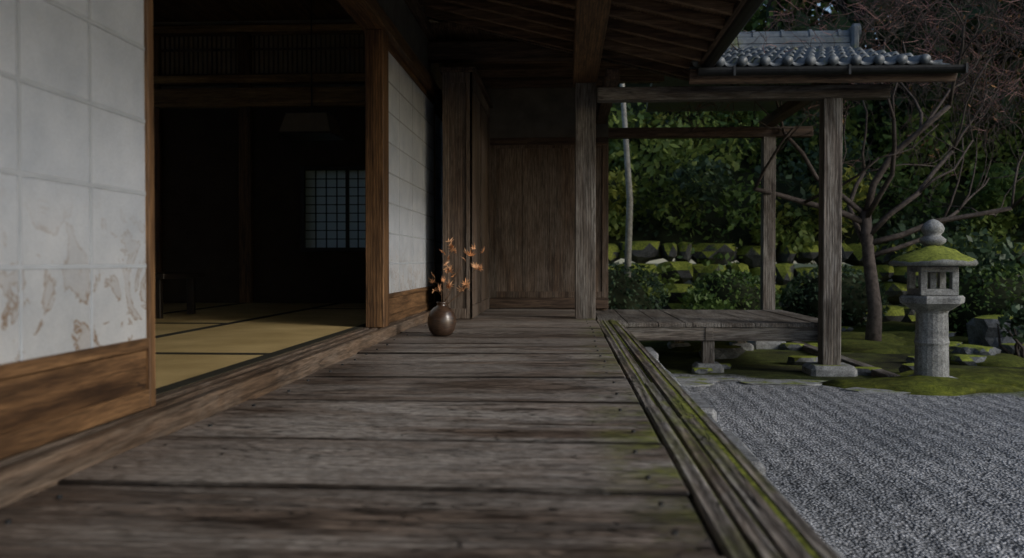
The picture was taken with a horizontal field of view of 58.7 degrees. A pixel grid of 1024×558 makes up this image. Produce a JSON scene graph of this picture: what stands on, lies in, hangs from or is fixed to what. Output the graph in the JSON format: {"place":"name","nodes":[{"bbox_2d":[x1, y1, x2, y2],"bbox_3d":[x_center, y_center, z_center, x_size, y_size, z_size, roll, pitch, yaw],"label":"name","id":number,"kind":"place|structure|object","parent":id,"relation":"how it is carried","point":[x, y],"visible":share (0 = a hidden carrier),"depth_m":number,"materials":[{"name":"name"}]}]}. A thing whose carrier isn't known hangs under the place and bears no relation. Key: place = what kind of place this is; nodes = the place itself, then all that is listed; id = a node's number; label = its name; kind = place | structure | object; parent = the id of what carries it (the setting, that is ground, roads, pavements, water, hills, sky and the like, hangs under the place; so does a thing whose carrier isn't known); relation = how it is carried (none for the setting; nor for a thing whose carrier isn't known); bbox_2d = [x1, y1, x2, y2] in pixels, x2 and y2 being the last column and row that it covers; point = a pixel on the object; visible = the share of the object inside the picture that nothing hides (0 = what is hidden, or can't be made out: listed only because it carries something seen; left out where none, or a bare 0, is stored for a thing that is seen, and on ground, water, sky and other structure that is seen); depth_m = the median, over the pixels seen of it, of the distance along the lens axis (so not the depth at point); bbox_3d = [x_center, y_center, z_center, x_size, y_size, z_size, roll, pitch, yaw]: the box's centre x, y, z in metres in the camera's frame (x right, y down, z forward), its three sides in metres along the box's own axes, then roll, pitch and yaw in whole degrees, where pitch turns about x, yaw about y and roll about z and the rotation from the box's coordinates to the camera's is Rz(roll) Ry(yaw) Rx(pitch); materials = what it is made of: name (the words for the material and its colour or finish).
{"place":"outdoors","nodes":[
{"label":"outdoors","id":0,"kind":"place"},
{"bbox_2d":[153,0,351,21],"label":"room ceiling","id":1,"kind":"structure","parent":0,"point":[207,10],"depth_m":8.16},
{"bbox_2d":[277,0,343,140],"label":"pendant lamp","id":2,"kind":"object","parent":1,"relation":"hanging from","point":[308,135],"visible":0.62,"depth_m":7.26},
{"bbox_2d":[279,113,341,136],"bbox_3d":[-1.602,-1.225,7.282,0.410,0.160,0.410,0,1,3],"label":"lampshade","id":3,"kind":"object","parent":2,"relation":"attached to","point":[309,122],"visible":0.76,"depth_m":7.10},
{"bbox_2d":[155,303,365,391],"bbox_3d":[-3.005,0.365,3.386,4.012,0.080,10.400,0,1,3],"label":"tatami mat","id":4,"kind":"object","parent":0,"point":[272,334],"depth_m":5.15,"materials":[{"name":"wicker"}]},
{"bbox_2d":[155,272,204,318],"bbox_3d":[-2.779,0.110,6.524,0.900,0.310,0.700,0,1,3],"label":"table","id":5,"kind":"object","parent":4,"relation":"on","point":[191,277],"visible":0.41,"depth_m":6.45,"materials":[{"name":"paint"}]},
{"bbox_2d":[153,24,252,302],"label":"partition posts","id":6,"kind":"object","parent":4,"relation":"on","point":[245,158],"visible":0.3,"depth_m":8.50,"materials":[{"name":"wood"}]},
{"bbox_2d":[153,19,364,88],"bbox_3d":[-2.705,-2.095,8.556,4.010,0.640,0.050,0,1,3],"label":"ranma backing","id":7,"kind":"object","parent":6,"relation":"attached to","point":[270,52],"visible":0.21,"depth_m":8.51,"materials":[{"name":"wood"}]},
{"bbox_2d":[153,22,364,85],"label":"partition lintels","id":8,"kind":"object","parent":6,"relation":"attached to","point":[275,33],"visible":0.14,"depth_m":8.46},
{"bbox_2d":[153,24,364,108],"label":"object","id":9,"kind":"object","parent":6,"relation":"attached to","point":[262,97],"visible":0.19,"depth_m":8.43,"materials":[{"name":"wood"}]},
{"bbox_2d":[160,34,364,74],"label":"transom slats","id":10,"kind":"object","parent":6,"relation":"attached to","point":[253,49],"visible":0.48,"depth_m":8.49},
{"bbox_2d":[300,166,365,251],"bbox_3d":[-1.533,-0.653,8.491,0.880,0.800,0.060,0,1,3],"label":"lattice window","id":11,"kind":"structure","parent":6,"relation":"attached to","point":[303,169],"depth_m":8.48,"materials":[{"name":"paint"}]},
{"bbox_2d":[155,303,365,394],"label":"tatami borders","id":12,"kind":"object","parent":4,"relation":"on","point":[185,382],"visible":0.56,"depth_m":3.87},
{"bbox_2d":[162,107,365,302],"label":"partition wall","id":13,"kind":"structure","parent":0,"point":[200,201],"depth_m":8.55,"materials":[{"name":"black"}]},
{"bbox_2d":[435,114,442,283],"bbox_3d":[-0.678,-0.715,8.241,0.003,1.520,1.104,0,1,3],"label":"shoji paper","id":14,"kind":"object","parent":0,"point":[438,196],"visible":0.29,"depth_m":8.32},
{"bbox_2d":[481,76,603,88],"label":"lintel","id":15,"kind":"structure","parent":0,"point":[530,82],"depth_m":8.72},
{"bbox_2d":[490,298,607,308],"bbox_3d":[0.356,0.231,8.795,1.140,0.100,0.110,0,1,3],"label":"door sill","id":16,"kind":"structure","parent":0,"point":[601,303],"depth_m":8.74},
{"bbox_2d":[490,144,608,297],"bbox_3d":[0.356,-0.569,8.774,1.140,1.500,0.022,0,1,3],"label":"door frame","id":17,"kind":"object","parent":16,"relation":"on","point":[494,293],"visible":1,"depth_m":8.78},
{"bbox_2d":[496,148,601,291],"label":"end wall boards","id":18,"kind":"object","parent":17,"relation":"in","point":[548,219],"visible":0.75,"depth_m":8.78,"materials":[{"name":"wood"}]},
{"bbox_2d":[490,87,608,137],"bbox_3d":[0.358,-1.819,8.784,1.140,1.000,0.054,0,1,3],"label":"wall panel","id":19,"kind":"object","parent":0,"point":[532,112],"visible":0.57,"depth_m":8.77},
{"bbox_2d":[437,39,663,81],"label":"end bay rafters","id":20,"kind":"object","parent":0,"point":[529,69],"visible":0.18,"depth_m":8.38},
{"bbox_2d":[431,22,659,83],"bbox_3d":[0.337,-2.008,8.232,2.220,0.060,2.250,0,1,3],"label":"ceiling board","id":21,"kind":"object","parent":20,"relation":"on","point":[446,31],"depth_m":7.27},
{"bbox_2d":[603,320,780,557],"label":"board","id":22,"kind":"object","parent":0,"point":[756,539],"visible":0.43,"depth_m":1.94,"materials":[{"name":"brown wood"}]},
{"bbox_2d":[626,327,817,340],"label":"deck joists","id":23,"kind":"object","parent":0,"point":[713,334],"visible":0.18,"depth_m":6.99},
{"bbox_2d":[595,309,817,327],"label":"deck boards","id":24,"kind":"object","parent":23,"relation":"on","point":[706,318],"visible":0.93,"depth_m":7.54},
{"bbox_2d":[646,76,818,111],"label":"porch roof","id":25,"kind":"structure","parent":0,"point":[738,106],"depth_m":9.84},
{"bbox_2d":[760,137,775,309],"bbox_3d":[2.521,-0.392,8.964,0.120,2.000,0.120,0,1,3],"label":"porch post","id":26,"kind":"object","parent":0,"point":[767,251],"visible":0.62,"depth_m":8.90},
{"bbox_2d":[608,126,812,138],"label":"porch beam","id":27,"kind":"structure","parent":26,"relation":"on","point":[665,133],"depth_m":8.94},
{"bbox_2d":[728,23,861,49],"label":"roof ridge","id":28,"kind":"structure","parent":0,"point":[851,36],"depth_m":8.74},
{"bbox_2d":[608,263,1023,557],"bbox_3d":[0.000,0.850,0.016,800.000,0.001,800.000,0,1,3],"label":"ground sheet","id":29,"kind":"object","parent":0,"point":[850,474],"depth_m":4.03,"materials":[{"name":"gravel"}]},
{"bbox_2d":[575,83,595,318],"bbox_3d":[0.585,-0.420,7.272,0.160,2.260,0.160,0,1,3],"label":"corner post","id":30,"kind":"object","parent":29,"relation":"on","point":[585,183],"visible":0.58,"depth_m":7.19,"materials":[{"name":"brown wood"}]},
{"bbox_2d":[620,84,632,276],"bbox_3d":[1.404,-1.664,11.133,0.178,4.604,0.111,-1,2,-44],"label":"slender trunk","id":31,"kind":"object","parent":29,"relation":"on","point":[629,222],"visible":0.65,"depth_m":11.13,"materials":[{"name":"grey plant"}]},
{"bbox_2d":[608,260,668,309],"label":"clipped shrub","id":32,"kind":"object","parent":29,"relation":"on","point":[654,278],"depth_m":11.01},
{"bbox_2d":[683,269,780,309],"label":"clipped shrub","id":33,"kind":"object","parent":29,"relation":"on","point":[698,283],"depth_m":11.20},
{"bbox_2d":[645,347,844,557],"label":"kerb stones","id":34,"kind":"object","parent":29,"relation":"on","point":[711,413],"visible":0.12,"depth_m":3.49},
{"bbox_2d":[675,377,909,393],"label":"edging stones","id":35,"kind":"object","parent":29,"relation":"on","point":[694,381],"visible":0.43,"depth_m":6.31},
{"bbox_2d":[608,241,1023,324],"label":"retaining wall stones","id":36,"kind":"object","parent":29,"relation":"on","point":[645,252],"visible":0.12,"depth_m":12.22,"materials":[{"name":"plant"}]},
{"bbox_2d":[640,321,1023,366],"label":"moss mounds","id":37,"kind":"object","parent":29,"relation":"on","point":[855,341],"visible":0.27,"depth_m":8.79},
{"bbox_2d":[677,288,734,309],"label":"shrub","id":38,"kind":"object","parent":37,"relation":"on","point":[709,303],"depth_m":10.41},
{"bbox_2d":[671,0,1023,340],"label":"bare maple tree","id":39,"kind":"object","parent":37,"relation":"on","point":[866,231],"visible":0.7,"depth_m":8.98,"materials":[{"name":"brown plant"}]},
{"bbox_2d":[663,0,1023,175],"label":"tree branches","id":40,"kind":"object","parent":39,"relation":"attached to","point":[929,48],"visible":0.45,"depth_m":9.27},
{"bbox_2d":[901,227,1023,287],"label":"shrub","id":41,"kind":"object","parent":37,"relation":"on","point":[988,252],"visible":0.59,"depth_m":10.01,"materials":[{"name":"green plant"}]},
{"bbox_2d":[997,302,1023,357],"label":"shrub","id":42,"kind":"object","parent":37,"relation":"on","point":[1018,319],"depth_m":7.99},
{"bbox_2d":[780,264,888,327],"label":"clipped shrub","id":43,"kind":"object","parent":29,"relation":"on","point":[850,305],"depth_m":11.21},
{"bbox_2d":[691,326,1023,375],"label":"scattered rocks","id":44,"kind":"object","parent":29,"relation":"on","point":[728,351],"visible":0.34,"depth_m":7.52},
{"bbox_2d":[821,368,1023,395],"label":"moss mound","id":45,"kind":"object","parent":29,"relation":"on","point":[969,381],"visible":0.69,"depth_m":6.05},
{"bbox_2d":[899,294,964,377],"bbox_3d":[2.861,0.431,6.205,0.440,0.640,0.381,0,1,3],"label":"lantern pedestal","id":46,"kind":"object","parent":45,"relation":"on","point":[931,343],"visible":0.71,"depth_m":6.11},
{"bbox_2d":[907,266,958,295],"bbox_3d":[2.861,0.011,6.197,0.250,0.200,0.250,0,1,3],"label":"lantern fire box","id":47,"kind":"object","parent":46,"relation":"on","point":[937,274],"visible":0.99,"depth_m":6.08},
{"bbox_2d":[927,258,1023,336],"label":"clipped shrub","id":48,"kind":"object","parent":29,"relation":"on","point":[963,317],"depth_m":9.84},
{"bbox_2d":[951,315,1023,354],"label":"garden rocks","id":49,"kind":"object","parent":29,"relation":"on","point":[982,332],"visible":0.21,"depth_m":8.87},
{"bbox_3d":[0.554,0.665,2.596,0.038,0.270,9.220,0,1,3],"label":"edge fascia","id":50,"kind":"object","parent":29,"relation":"on","visible":0},
{"bbox_2d":[596,319,753,557],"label":"board","id":51,"kind":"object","parent":50,"relation":"on","point":[725,538],"visible":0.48,"depth_m":1.91,"materials":[{"name":"brown wood"}]},
{"bbox_2d":[608,320,811,557],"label":"board","id":52,"kind":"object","parent":50,"relation":"on","point":[782,538],"visible":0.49,"depth_m":1.99,"materials":[{"name":"brown wood"}]},
{"bbox_2d":[602,320,818,557],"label":"track","id":53,"kind":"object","parent":50,"relation":"on","point":[799,538],"visible":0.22,"depth_m":2.02,"materials":[{"name":"wood"}]},
{"bbox_2d":[616,320,839,557],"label":"board","id":54,"kind":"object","parent":50,"relation":"on","point":[814,540],"visible":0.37,"depth_m":1.98,"materials":[{"name":"brown wood"}]},
{"bbox_2d":[608,60,1023,267],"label":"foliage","id":55,"kind":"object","parent":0,"point":[736,234],"depth_m":13.35,"materials":[{"name":"green plant"}]},
{"bbox_2d":[619,170,706,230],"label":"bush","id":56,"kind":"object","parent":55,"relation":"on","point":[647,203],"visible":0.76,"depth_m":12.63,"materials":[{"name":"green plant"}]},
{"bbox_2d":[609,111,754,198],"bbox_3d":[2.126,-1.715,12.870,2.548,1.302,2.043,0,1,3],"label":"bank shrub","id":57,"kind":"object","parent":55,"relation":"on","point":[664,154],"visible":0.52,"depth_m":12.46,"materials":[{"name":"green plant"}]},
{"bbox_2d":[631,102,766,172],"bbox_3d":[2.900,-2.115,13.955,2.147,1.468,2.010,0,1,3],"label":"bush","id":58,"kind":"object","parent":55,"relation":"on","point":[758,115],"visible":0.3,"depth_m":13.61,"materials":[{"name":"green plant"}]},
{"bbox_2d":[665,153,735,205],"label":"bush","id":59,"kind":"object","parent":55,"relation":"on","point":[714,166],"visible":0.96,"depth_m":12.00,"materials":[{"name":"green plant"}]},
{"bbox_2d":[666,173,760,269],"bbox_3d":[2.812,-0.730,12.708,1.412,1.362,1.893,0,1,3],"label":"bush","id":60,"kind":"object","parent":55,"relation":"on","point":[730,195],"visible":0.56,"depth_m":12.15,"materials":[{"name":"green plant"}]},
{"bbox_2d":[749,206,818,258],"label":"bush","id":61,"kind":"object","parent":55,"relation":"on","point":[805,227],"visible":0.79,"depth_m":12.23,"materials":[{"name":"green plant"}]},
{"bbox_2d":[754,130,880,221],"bbox_3d":[4.481,-1.403,12.759,2.111,1.294,1.619,-1,1,-38],"label":"bank shrub","id":62,"kind":"object","parent":55,"relation":"on","point":[800,166],"visible":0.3,"depth_m":12.52,"materials":[{"name":"green plant"}]},
{"bbox_2d":[742,0,1023,132],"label":"tree foliage","id":63,"kind":"object","parent":55,"relation":"on","point":[842,23],"depth_m":14.07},
{"bbox_2d":[808,106,984,195],"bbox_3d":[5.740,-1.767,13.600,2.435,1.589,1.624,1,1,43],"label":"bank shrub","id":64,"kind":"object","parent":55,"relation":"on","point":[946,138],"visible":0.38,"depth_m":13.19,"materials":[{"name":"green plant"}]},
{"bbox_2d":[842,153,955,230],"bbox_3d":[5.177,-1.155,12.672,1.795,1.200,1.730,0,1,3],"label":"bush","id":65,"kind":"object","parent":55,"relation":"on","point":[903,185],"visible":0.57,"depth_m":12.38,"materials":[{"name":"green plant"}]},
{"bbox_2d":[855,207,987,267],"bbox_3d":[5.478,-0.506,12.194,1.626,0.949,1.266,-1,1,-26],"label":"bush","id":66,"kind":"object","parent":55,"relation":"on","point":[912,222],"visible":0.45,"depth_m":11.99,"materials":[{"name":"green plant"}]},
{"bbox_2d":[873,98,980,165],"bbox_3d":[6.242,-2.219,13.752,1.577,1.056,1.031,0,1,3],"label":"bank shrub","id":67,"kind":"object","parent":55,"relation":"on","point":[938,134],"visible":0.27,"depth_m":13.58,"materials":[{"name":"green plant"}]},
{"bbox_2d":[871,44,1023,149],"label":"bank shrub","id":68,"kind":"object","parent":55,"relation":"on","point":[959,92],"visible":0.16,"depth_m":14.01,"materials":[{"name":"green plant"}]},
{"bbox_2d":[882,0,1023,141],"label":"tree foliage","id":69,"kind":"object","parent":55,"relation":"on","point":[969,26],"depth_m":12.97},
{"bbox_2d":[918,130,1023,184],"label":"bush","id":70,"kind":"object","parent":55,"relation":"on","point":[982,151],"visible":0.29,"depth_m":13.28,"materials":[{"name":"green plant"}]},
{"bbox_2d":[953,193,1019,252],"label":"bush","id":71,"kind":"object","parent":55,"relation":"on","point":[1003,229],"visible":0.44,"depth_m":12.09,"materials":[{"name":"green plant"}]},
{"bbox_2d":[962,159,1023,207],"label":"bush","id":72,"kind":"object","parent":55,"relation":"on","point":[992,187],"visible":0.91,"depth_m":11.85,"materials":[{"name":"green plant"}]},
{"bbox_2d":[691,45,942,66],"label":"porch roof tiles","id":73,"kind":"object","parent":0,"point":[821,55],"visible":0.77,"depth_m":6.76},
{"bbox_2d":[689,69,955,84],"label":"porch fascia","id":74,"kind":"structure","parent":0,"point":[694,79],"depth_m":6.53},
{"bbox_2d":[697,63,967,75],"bbox_3d":[2.258,-1.475,6.480,1.860,0.070,0.168,0,1,3],"label":"porch gutter","id":75,"kind":"object","parent":74,"relation":"attached to","point":[828,70],"visible":1,"depth_m":6.42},
{"bbox_2d":[818,98,842,364],"bbox_3d":[2.400,-0.352,6.868,0.136,2.000,0.136,0,1,3],"label":"porch post","id":76,"kind":"object","parent":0,"point":[830,227],"visible":1,"depth_m":6.80,"materials":[{"name":"wood"}]},
{"bbox_2d":[597,84,890,102],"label":"porch beam","id":77,"kind":"structure","parent":76,"relation":"on","point":[739,93],"depth_m":6.83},
{"bbox_2d":[888,245,977,265],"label":"lantern roof","id":78,"kind":"structure","parent":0,"point":[933,255],"depth_m":6.03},
{"bbox_3d":[-0.206,0.452,3.427,1.276,0.044,10.800,0,1,3],"label":"floor underside","id":79,"kind":"object","parent":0,"visible":0},
{"bbox_2d":[0,305,436,508],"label":"door sill","id":80,"kind":"structure","parent":79,"relation":"on","point":[26,474],"depth_m":2.50,"materials":[{"name":"brown wood"}]},
{"bbox_2d":[144,0,155,407],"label":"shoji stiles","id":81,"kind":"object","parent":80,"relation":"on","point":[149,202],"visible":0.52,"depth_m":2.40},
{"bbox_2d":[0,338,149,459],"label":"shoji bottom rails","id":82,"kind":"object","parent":81,"relation":"attached to","point":[16,441],"visible":0.84,"depth_m":2.01,"materials":[{"name":"wood"}]},
{"bbox_2d":[0,350,145,432],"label":"shoji bottom panel","id":83,"kind":"object","parent":82,"relation":"in","point":[25,400],"visible":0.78,"depth_m":2.02,"materials":[{"name":"wood"}]},
{"bbox_2d":[0,0,145,360],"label":"shoji kumiko lines","id":84,"kind":"object","parent":82,"relation":"attached to","point":[19,173],"visible":1,"depth_m":2.01,"materials":[{"name":"wood"}]},
{"bbox_2d":[0,0,145,363],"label":"shoji paper","id":85,"kind":"object","parent":84,"relation":"attached to","point":[55,143],"visible":1,"depth_m":2.03,"materials":[{"name":"paper"}]},
{"bbox_2d":[365,29,388,327],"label":"wooden post","id":86,"kind":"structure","parent":80,"relation":"on","point":[377,171],"depth_m":5.35,"materials":[{"name":"brown wood"}]},
{"bbox_2d":[337,0,441,114],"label":"beam","id":87,"kind":"structure","parent":86,"relation":"on","point":[367,14],"depth_m":5.50,"materials":[{"name":"brown wood"}]},
{"bbox_2d":[377,0,443,90],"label":"wall above kamoi","id":88,"kind":"structure","parent":87,"relation":"on","point":[401,17],"depth_m":6.49,"materials":[{"name":"paint"}]},
{"bbox_2d":[388,43,434,322],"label":"shoji rails","id":89,"kind":"object","parent":80,"relation":"on","point":[420,308],"visible":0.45,"depth_m":6.45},
{"bbox_2d":[389,80,433,291],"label":"shoji kumiko lines","id":90,"kind":"object","parent":89,"relation":"attached to","point":[399,206],"visible":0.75,"depth_m":6.38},
{"bbox_2d":[388,51,433,292],"bbox_3d":[-0.722,-0.684,6.601,0.003,1.520,2.144,0,1,3],"label":"shoji paper","id":91,"kind":"object","parent":90,"relation":"attached to","point":[414,224],"visible":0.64,"depth_m":6.47,"materials":[{"name":"paper"}]},
{"bbox_2d":[0,485,717,555],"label":"floor plank","id":92,"kind":"object","parent":79,"relation":"on","point":[220,518],"visible":0.96,"depth_m":1.60,"materials":[{"name":"brown wood"}]},
{"bbox_2d":[0,546,724,557],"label":"floor plank","id":93,"kind":"object","parent":79,"relation":"on","point":[49,552],"visible":1,"depth_m":1.40,"materials":[{"name":"brown wood"}]},
{"bbox_2d":[58,436,689,499],"bbox_3d":[-0.277,0.432,2.067,1.286,0.047,0.478,0,1,3],"label":"floor plank","id":94,"kind":"object","parent":79,"relation":"on","point":[444,466],"visible":0.76,"depth_m":2.00,"materials":[{"name":"brown wood"}]},
{"bbox_2d":[165,399,660,443],"bbox_3d":[-0.246,0.423,2.642,1.282,0.042,0.670,0,1,3],"label":"floor plank","id":95,"kind":"object","parent":79,"relation":"on","point":[550,422],"visible":0.6,"depth_m":2.58,"materials":[{"name":"brown wood"}]},
{"bbox_2d":[256,377,639,403],"bbox_3d":[-0.209,0.412,3.286,1.282,0.039,0.613,0,1,3],"label":"floor plank","id":96,"kind":"object","parent":79,"relation":"on","point":[594,390],"visible":0.68,"depth_m":3.25,"materials":[{"name":"brown wood"}]},
{"bbox_2d":[306,364,625,377],"bbox_3d":[-0.180,0.399,3.820,1.278,0.046,0.444,0,1,3],"label":"floor plank","id":97,"kind":"object","parent":79,"relation":"on","point":[486,370],"visible":0.7,"depth_m":3.78,"materials":[{"name":"brown wood"}]},
{"bbox_2d":[336,354,617,363],"bbox_3d":[-0.152,0.393,4.285,1.280,0.040,0.471,0,1,3],"label":"floor plank","id":98,"kind":"object","parent":79,"relation":"on","point":[481,359],"visible":0.6,"depth_m":4.28,"materials":[{"name":"brown wood"}]},
{"bbox_2d":[357,344,612,353],"bbox_3d":[-0.124,0.383,4.774,1.280,0.041,0.496,0,1,3],"label":"floor plank","id":99,"kind":"object","parent":79,"relation":"on","point":[490,349],"visible":0.68,"depth_m":4.70,"materials":[{"name":"brown wood"}]},
{"bbox_2d":[378,333,608,344],"bbox_3d":[-0.088,0.370,5.372,1.283,0.043,0.696,0,1,3],"label":"floor plank","id":100,"kind":"object","parent":79,"relation":"on","point":[416,338],"visible":0.66,"depth_m":5.32,"materials":[{"name":"brown wood"}]},
{"bbox_2d":[427,251,482,335],"bbox_3d":[-0.352,0.058,5.499,0.330,0.573,0.302,0,1,3],"label":"vase","id":101,"kind":"object","parent":100,"relation":"on","point":[441,320],"depth_m":5.48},
{"bbox_2d":[400,327,603,334],"bbox_3d":[-0.052,0.356,5.971,1.285,0.049,0.495,0,1,3],"label":"floor plank","id":102,"kind":"object","parent":79,"relation":"on","point":[498,330],"visible":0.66,"depth_m":5.91,"materials":[{"name":"brown wood"}]},
{"bbox_2d":[416,322,600,328],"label":"floor plank","id":103,"kind":"object","parent":79,"relation":"on","point":[527,325],"visible":0.52,"depth_m":6.44,"materials":[{"name":"brown wood"}]},
{"bbox_2d":[456,318,596,322],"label":"floor plank","id":104,"kind":"object","parent":79,"relation":"on","point":[563,320],"visible":0.3,"depth_m":7.01,"materials":[{"name":"brown wood"}]},
{"bbox_2d":[442,72,489,318],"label":"wooden shutters","id":105,"kind":"object","parent":104,"relation":"on","point":[471,311],"visible":0.94,"depth_m":7.13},
{"bbox_2d":[449,83,487,308],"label":"shutter box panels","id":106,"kind":"object","parent":105,"relation":"attached to","point":[457,163],"visible":0.71,"depth_m":7.15,"materials":[{"name":"wood"}]},
{"bbox_3d":[-2.338,-2.460,3.093,6.970,0.100,12.400,0,1,3],"label":"house roof cover","id":107,"kind":"object","parent":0,"visible":0},
{"bbox_3d":[-1.915,-2.355,2.169,6.231,1.684,10.200,0,1,3],"label":"main roof slab","id":108,"kind":"object","parent":107,"relation":"on","visible":0},
{"bbox_2d":[427,0,746,80],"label":"eave fascia","id":109,"kind":"structure","parent":108,"relation":"attached to","point":[738,5],"depth_m":7.07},
{"bbox_2d":[573,0,611,86],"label":"ceiling beam","id":110,"kind":"structure","parent":109,"relation":"attached to","point":[591,22],"depth_m":5.76,"materials":[{"name":"brown wood"}]},
{"bbox_2d":[428,41,572,62],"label":"tie beam","id":111,"kind":"structure","parent":110,"relation":"on","point":[486,51],"depth_m":7.23,"materials":[{"name":"brown wood"}]},
{"bbox_2d":[418,0,740,78],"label":"eave rafters","id":112,"kind":"object","parent":110,"relation":"on","point":[538,32],"visible":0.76,"depth_m":6.41,"materials":[{"name":"wood"}]},
{"bbox_2d":[701,0,763,67],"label":"roof beam","id":113,"kind":"structure","parent":108,"relation":"attached to","point":[748,10],"depth_m":5.50,"materials":[{"name":"wood"}]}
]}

